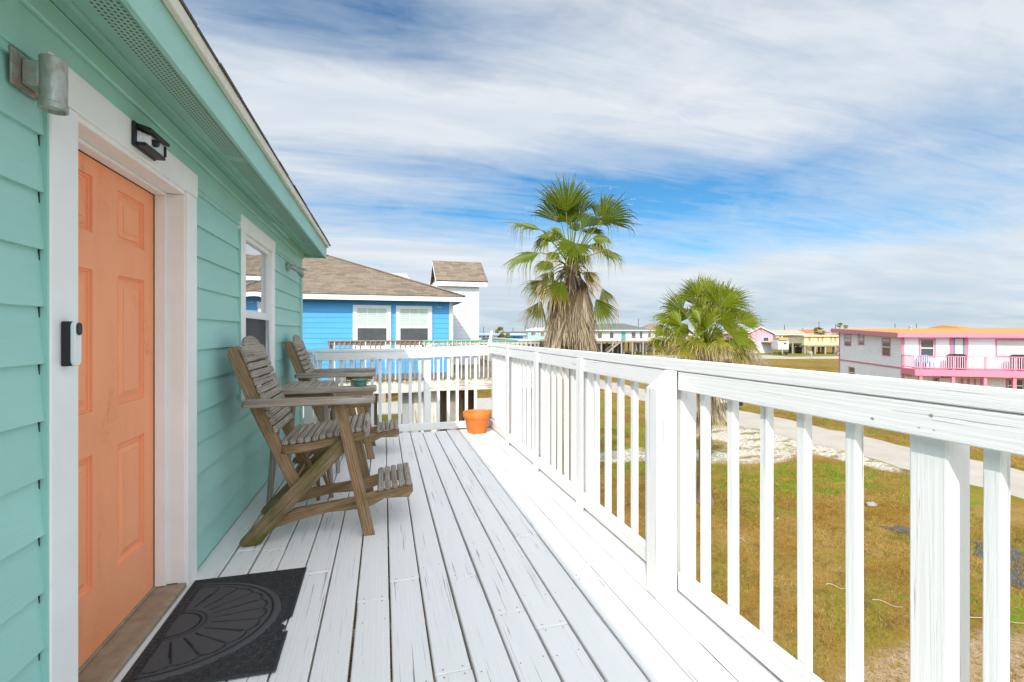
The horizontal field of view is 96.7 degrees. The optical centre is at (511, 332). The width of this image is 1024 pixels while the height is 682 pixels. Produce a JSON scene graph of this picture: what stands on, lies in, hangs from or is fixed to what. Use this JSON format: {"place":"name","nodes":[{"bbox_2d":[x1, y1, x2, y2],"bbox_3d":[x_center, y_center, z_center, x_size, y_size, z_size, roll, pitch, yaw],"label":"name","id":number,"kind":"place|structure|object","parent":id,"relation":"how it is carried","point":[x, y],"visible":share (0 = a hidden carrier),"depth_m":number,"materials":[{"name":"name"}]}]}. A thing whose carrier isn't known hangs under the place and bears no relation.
{"place":"outdoors","nodes":[
{"label":"outdoors","id":0,"kind":"place"},
{"bbox_2d":[382,273,408,402],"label":"grey roofed house","id":1,"kind":"structure","parent":0,"point":[405,275],"depth_m":34.75,"materials":[{"name":"paint"}]},
{"bbox_2d":[303,398,491,417],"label":"driveway","id":2,"kind":"structure","parent":0,"point":[484,403],"depth_m":32.49,"materials":[{"name":"concrete"}]},
{"bbox_2d":[508,332,526,345],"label":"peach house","id":3,"kind":"structure","parent":0,"point":[520,332],"depth_m":107.29,"materials":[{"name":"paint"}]},
{"bbox_2d":[183,0,1023,333],"label":"sky","id":4,"kind":"structure","parent":0,"point":[851,163],"materials":[{"name":"blue"}]},
{"bbox_2d":[636,324,672,351],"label":"tan roofed house","id":5,"kind":"structure","parent":0,"point":[649,326],"depth_m":125.23,"materials":[{"name":"paint"}]},
{"bbox_2d":[303,334,1023,681],"bbox_3d":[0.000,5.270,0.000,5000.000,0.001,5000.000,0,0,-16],"label":"ground","id":6,"kind":"structure","parent":0,"point":[897,640],"depth_m":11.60,"materials":[{"name":"green plant"}]},
{"bbox_2d":[0,0,330,681],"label":"green house","id":7,"kind":"structure","parent":6,"relation":"on","point":[134,457],"depth_m":1.83,"materials":[{"name":"paint"}]},
{"bbox_2d":[9,45,68,115],"bbox_3d":[-1.295,-0.689,1.265,0.098,0.144,0.110,0,0,-16],"label":"wall light","id":8,"kind":"object","parent":7,"relation":"attached to","point":[42,80],"visible":1,"depth_m":1.24,"materials":[{"name":"metal"}]},
{"bbox_2d":[61,321,81,365],"bbox_3d":[-1.350,0.033,1.397,0.040,0.138,0.034,0,0,-16],"label":"video doorbell","id":9,"kind":"object","parent":7,"relation":"attached to","point":[71,332],"visible":1,"depth_m":1.38,"materials":[{"name":"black plastic"}]},
{"bbox_2d":[78,151,153,668],"bbox_3d":[-1.658,0.282,1.820,0.045,1.903,0.811,0,0,-16],"label":"door","id":10,"kind":"structure","parent":7,"relation":"in","point":[116,215],"depth_m":1.89,"materials":[{"name":"orange paint"}]},
{"bbox_2d":[132,120,169,160],"bbox_3d":[-1.465,-0.774,1.850,0.061,0.096,0.177,0,0,-16],"label":"security light","id":11,"kind":"object","parent":7,"relation":"attached to","point":[150,143],"visible":1,"depth_m":1.82,"materials":[{"name":"black plastic"}]},
{"bbox_2d":[238,214,274,400],"bbox_3d":[-2.041,-0.175,3.606,0.092,1.290,1.018,0,0,-16],"label":"window","id":12,"kind":"structure","parent":7,"relation":"in","point":[256,253],"depth_m":3.64,"materials":[{"name":"white paint"}]},
{"bbox_2d":[286,263,306,277],"bbox_3d":[-2.232,-0.646,4.718,0.198,0.148,0.099,0,0,-28],"label":"flood light","id":13,"kind":"object","parent":7,"relation":"attached to","point":[301,272],"visible":1,"depth_m":4.69,"materials":[{"name":"metal"}]},
{"bbox_2d":[302,255,465,430],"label":"blue house","id":14,"kind":"structure","parent":6,"relation":"on","point":[343,299],"depth_m":13.96,"materials":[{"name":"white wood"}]},
{"bbox_2d":[353,305,390,348],"bbox_3d":[-4.237,-0.172,13.787,1.103,1.324,0.035,0,0,-16],"label":"window","id":15,"kind":"structure","parent":14,"relation":"in","point":[370,322],"depth_m":13.79,"materials":[{"name":"white glass"}]},
{"bbox_2d":[396,306,431,347],"bbox_3d":[-3.035,-0.172,14.126,1.097,1.324,0.035,0,0,-16],"label":"window","id":16,"kind":"structure","parent":14,"relation":"in","point":[412,322],"depth_m":14.13,"materials":[{"name":"white glass"}]},
{"bbox_2d":[327,337,540,449],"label":"neighbour deck","id":17,"kind":"structure","parent":6,"relation":"on","point":[484,374],"depth_m":13.23,"materials":[{"name":"white wood"}]},
{"bbox_2d":[429,260,487,364],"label":"white tower","id":18,"kind":"structure","parent":6,"relation":"on","point":[468,279],"depth_m":18.20,"materials":[{"name":"paint"}]},
{"bbox_2d":[444,390,473,430],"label":"louvred shed","id":19,"kind":"structure","parent":6,"relation":"on","point":[462,401],"depth_m":14.65,"materials":[{"name":"wood"}]},
{"bbox_2d":[479,333,498,360],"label":"blue trimmed house","id":20,"kind":"structure","parent":6,"relation":"on","point":[495,335],"depth_m":74.09,"materials":[{"name":"paint"}]},
{"bbox_2d":[495,327,510,337],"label":"palm tree","id":21,"kind":"object","parent":6,"relation":"on","point":[502,335],"visible":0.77,"depth_m":77.60,"materials":[{"name":"green plant"}]},
{"bbox_2d":[503,333,525,344],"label":"cyan house","id":22,"kind":"structure","parent":6,"relation":"on","point":[517,335],"depth_m":80.00,"materials":[{"name":"paint"}]},
{"bbox_2d":[525,328,545,347],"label":"teal house","id":23,"kind":"structure","parent":6,"relation":"on","point":[535,335],"depth_m":92.00,"materials":[{"name":"paint"}]},
{"bbox_2d":[113,331,1023,681],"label":"porch deck","id":24,"kind":"structure","parent":6,"relation":"on","point":[499,551],"depth_m":2.07,"materials":[{"name":"white paint"}]},
{"bbox_2d":[121,567,306,681],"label":"doormat","id":25,"kind":"object","parent":24,"relation":"on","point":[220,629],"visible":1,"depth_m":1.91,"materials":[{"name":"black rubber"}]},
{"bbox_2d":[266,380,340,503],"bbox_3d":[-1.688,0.853,3.756,0.468,0.837,0.780,0,0,-16],"label":"side table","id":26,"kind":"object","parent":24,"relation":"on","point":[328,478],"visible":0.28,"depth_m":3.50,"materials":[{"name":"brown wood"}]},
{"bbox_2d":[228,336,412,546],"bbox_3d":[-1.228,0.645,3.061,1.080,1.251,0.700,0,0,-16],"label":"balcony chair","id":27,"kind":"object","parent":24,"relation":"on","point":[343,432],"visible":0.99,"depth_m":2.83,"materials":[{"name":"brown wood"}]},
{"bbox_2d":[352,378,368,386],"bbox_3d":[-1.132,0.372,3.400,0.126,0.051,0.126,0,0,-16],"label":"glass dish","id":28,"kind":"object","parent":27,"relation":"on","point":[359,382],"visible":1,"depth_m":3.36,"materials":[{"name":"teal glass"}]},
{"bbox_2d":[285,335,398,463],"bbox_3d":[-1.746,0.645,4.785,1.080,1.251,0.700,0,0,-16],"label":"balcony chair","id":29,"kind":"object","parent":24,"relation":"on","point":[300,361],"visible":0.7,"depth_m":4.56,"materials":[{"name":"brown wood"}]},
{"bbox_2d":[463,409,490,433],"bbox_3d":[-0.448,1.138,5.817,0.362,0.260,0.362,0,0,-16],"label":"flower pot","id":30,"kind":"object","parent":24,"relation":"on","point":[476,420],"visible":1,"depth_m":5.70,"materials":[{"name":"ceramic"}]},
{"bbox_2d":[500,171,639,480],"bbox_3d":[1.498,0.373,12.447,3.752,9.916,2.657,0,0,-16],"label":"palm tree","id":31,"kind":"object","parent":6,"relation":"on","point":[569,324],"visible":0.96,"depth_m":12.27,"materials":[{"name":"green plant"}]},
{"bbox_2d":[589,323,654,354],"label":"green roofed house","id":32,"kind":"structure","parent":6,"relation":"on","point":[622,333],"depth_m":111.18,"materials":[{"name":"paint"}]},
{"bbox_2d":[609,332,613,338],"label":"window","id":33,"kind":"structure","parent":32,"relation":"in","point":[611,336],"depth_m":110.85,"materials":[{"name":"grey"}]},
{"bbox_2d":[621,332,625,340],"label":"door","id":34,"kind":"structure","parent":32,"relation":"in","point":[623,334],"depth_m":111.04,"materials":[{"name":"green paint"}]},
{"bbox_2d":[631,332,635,338],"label":"window","id":35,"kind":"structure","parent":32,"relation":"in","point":[633,334],"depth_m":111.29,"materials":[{"name":"grey glass"}]},
{"bbox_2d":[643,271,773,505],"bbox_3d":[6.209,1.606,14.174,4.323,7.457,2.907,0,0,-16],"label":"palm tree","id":36,"kind":"object","parent":6,"relation":"on","point":[728,315],"visible":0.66,"depth_m":13.80,"materials":[{"name":"green plant"}]},
{"bbox_2d":[773,337,788,354],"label":"house","id":37,"kind":"structure","parent":6,"relation":"on","point":[780,343],"depth_m":108.00,"materials":[{"name":"grey paint"}]},
{"bbox_2d":[780,335,838,353],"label":"yellow house","id":38,"kind":"structure","parent":6,"relation":"on","point":[823,342],"depth_m":113.02,"materials":[{"name":"paint"}]},
{"bbox_2d":[813,327,825,352],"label":"palm tree","id":39,"kind":"object","parent":6,"relation":"on","point":[818,333],"visible":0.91,"depth_m":117.84,"materials":[{"name":"green plant"}]},
{"bbox_2d":[866,501,876,506],"bbox_3d":[10.933,5.209,13.873,0.333,0.142,0.283,0,0,-16],"label":"stone","id":40,"kind":"object","parent":6,"relation":"on","point":[871,504],"visible":1,"depth_m":13.79,"materials":[{"name":"white stone"}]},
{"bbox_2d":[881,525,909,535],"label":"puddle","id":41,"kind":"object","parent":6,"relation":"on","point":[906,530],"visible":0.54,"depth_m":12.17,"materials":[{"name":"liquid"}]},
{"bbox_2d":[971,542,1023,570],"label":"puddle","id":42,"kind":"object","parent":6,"relation":"on","point":[1014,554],"visible":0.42,"depth_m":10.80,"materials":[{"name":"liquid"}]},
{"bbox_2d":[982,569,1023,588],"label":"puddle","id":43,"kind":"object","parent":6,"relation":"on","point":[1014,579],"visible":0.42,"depth_m":9.70,"materials":[{"name":"liquid"}]},
{"bbox_2d":[646,355,838,358],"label":"road","id":44,"kind":"structure","parent":0,"point":[786,357],"depth_m":96.81,"materials":[{"name":"grey asphalt"}]},
{"bbox_2d":[723,326,803,353],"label":"pink gable house","id":45,"kind":"structure","parent":0,"point":[764,341],"depth_m":118.05,"materials":[{"name":"paint"}]},
{"bbox_2d":[770,330,808,346],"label":"long cream house","id":46,"kind":"structure","parent":0,"point":[786,332],"depth_m":151.89,"materials":[{"name":"paint"}]},
{"bbox_2d":[556,372,1023,498],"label":"road","id":47,"kind":"structure","parent":0,"point":[891,453],"depth_m":21.44,"materials":[{"name":"beige concrete"}]},
{"bbox_2d":[721,400,742,406],"bbox_3d":[14.332,4.490,32.849,1.880,1.560,4.465,0,0,-16],"label":"parked car","id":48,"kind":"object","parent":47,"relation":"on","point":[740,403],"visible":0.03,"depth_m":30.85,"materials":[{"name":"white paint"}]},
{"bbox_2d":[791,330,834,346],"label":"terracotta roofed house","id":49,"kind":"structure","parent":0,"point":[810,332],"depth_m":166.12,"materials":[{"name":"paint"}]},
{"bbox_2d":[831,325,1023,389],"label":"pink trimmed house","id":50,"kind":"structure","parent":0,"point":[892,352],"depth_m":32.31,"materials":[{"name":"white paint"}]},
{"bbox_2d":[844,334,850,345],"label":"window","id":51,"kind":"structure","parent":50,"relation":"in","point":[847,337],"depth_m":41.73,"materials":[{"name":"grey glass"}]},
{"bbox_2d":[848,367,854,373],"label":"window","id":52,"kind":"structure","parent":50,"relation":"in","point":[851,370],"depth_m":40.92,"materials":[{"name":"grey glass"}]},
{"bbox_2d":[858,334,863,344],"bbox_3d":[30.003,0.555,39.127,0.030,0.986,1.123,0,0,16],"label":"window","id":53,"kind":"structure","parent":50,"relation":"in","point":[860,336],"depth_m":39.10,"materials":[{"name":"grey glass"}]},
{"bbox_2d":[882,338,890,355],"bbox_3d":[28.821,1.097,35.066,0.030,1.381,1.277,0,0,16],"label":"window","id":54,"kind":"structure","parent":50,"relation":"in","point":[886,342],"depth_m":35.01,"materials":[{"name":"grey glass"}]},
{"bbox_2d":[917,354,928,368],"bbox_3d":[28.981,2.034,32.074,0.450,0.972,0.630,0,0,16],"label":"blue chair","id":55,"kind":"object","parent":50,"relation":"on","point":[922,360],"visible":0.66,"depth_m":32.24,"materials":[{"name":"plastic"}]},
{"bbox_2d":[919,339,935,357],"bbox_3d":[29.705,1.096,32.547,0.998,1.345,0.030,0,0,16],"label":"window","id":56,"kind":"structure","parent":50,"relation":"in","point":[926,346],"depth_m":32.55,"materials":[{"name":"grey glass"}]},
{"bbox_2d":[922,355,933,368],"bbox_3d":[29.244,2.034,31.997,0.450,0.972,0.630,0,0,16],"label":"blue chair","id":57,"kind":"object","parent":50,"relation":"on","point":[927,361],"visible":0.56,"depth_m":32.15,"materials":[{"name":"plastic"}]},
{"bbox_2d":[946,354,966,369],"bbox_3d":[30.640,1.990,31.367,1.000,1.060,0.500,0,0,16],"label":"barbecue grill","id":58,"kind":"object","parent":50,"relation":"attached to","point":[956,360],"visible":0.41,"depth_m":31.16,"materials":[{"name":"black plastic"}]},
{"bbox_2d":[953,337,963,353],"bbox_3d":[31.459,1.415,32.039,0.637,2.210,0.025,0,0,16],"label":"door","id":59,"kind":"structure","parent":50,"relation":"in","point":[958,342],"depth_m":32.03,"materials":[{"name":"white paint"}]},
{"bbox_2d":[959,376,970,384],"bbox_3d":[31.796,4.020,31.938,0.715,2.400,0.030,0,0,16],"label":"garage door","id":60,"kind":"structure","parent":50,"relation":"in","point":[962,380],"depth_m":31.92,"materials":[{"name":"paint"}]},
{"bbox_2d":[972,377,981,385],"bbox_3d":[32.486,4.020,31.737,0.638,2.400,0.030,0,0,16],"label":"garage door","id":61,"kind":"structure","parent":50,"relation":"in","point":[975,380],"depth_m":31.74,"materials":[{"name":"paint"}]},
{"bbox_2d":[995,339,1023,356],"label":"window","id":62,"kind":"structure","parent":50,"relation":"in","point":[1003,347],"depth_m":31.27,"materials":[{"name":"pink paint"}]},
{"bbox_2d":[1006,379,1023,389],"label":"window","id":63,"kind":"structure","parent":50,"relation":"in","point":[1020,382],"depth_m":31.12,"materials":[{"name":"white glass"}]},
{"bbox_2d":[929,325,969,327],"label":"orange gable house","id":64,"kind":"structure","parent":0,"point":[948,326],"depth_m":150.70,"materials":[{"name":"paint"}]},
{"bbox_2d":[1009,354,1023,370],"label":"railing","id":65,"kind":"object","parent":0,"point":[1016,355],"visible":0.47,"depth_m":30.25,"materials":[{"name":"white wood"}]}
]}

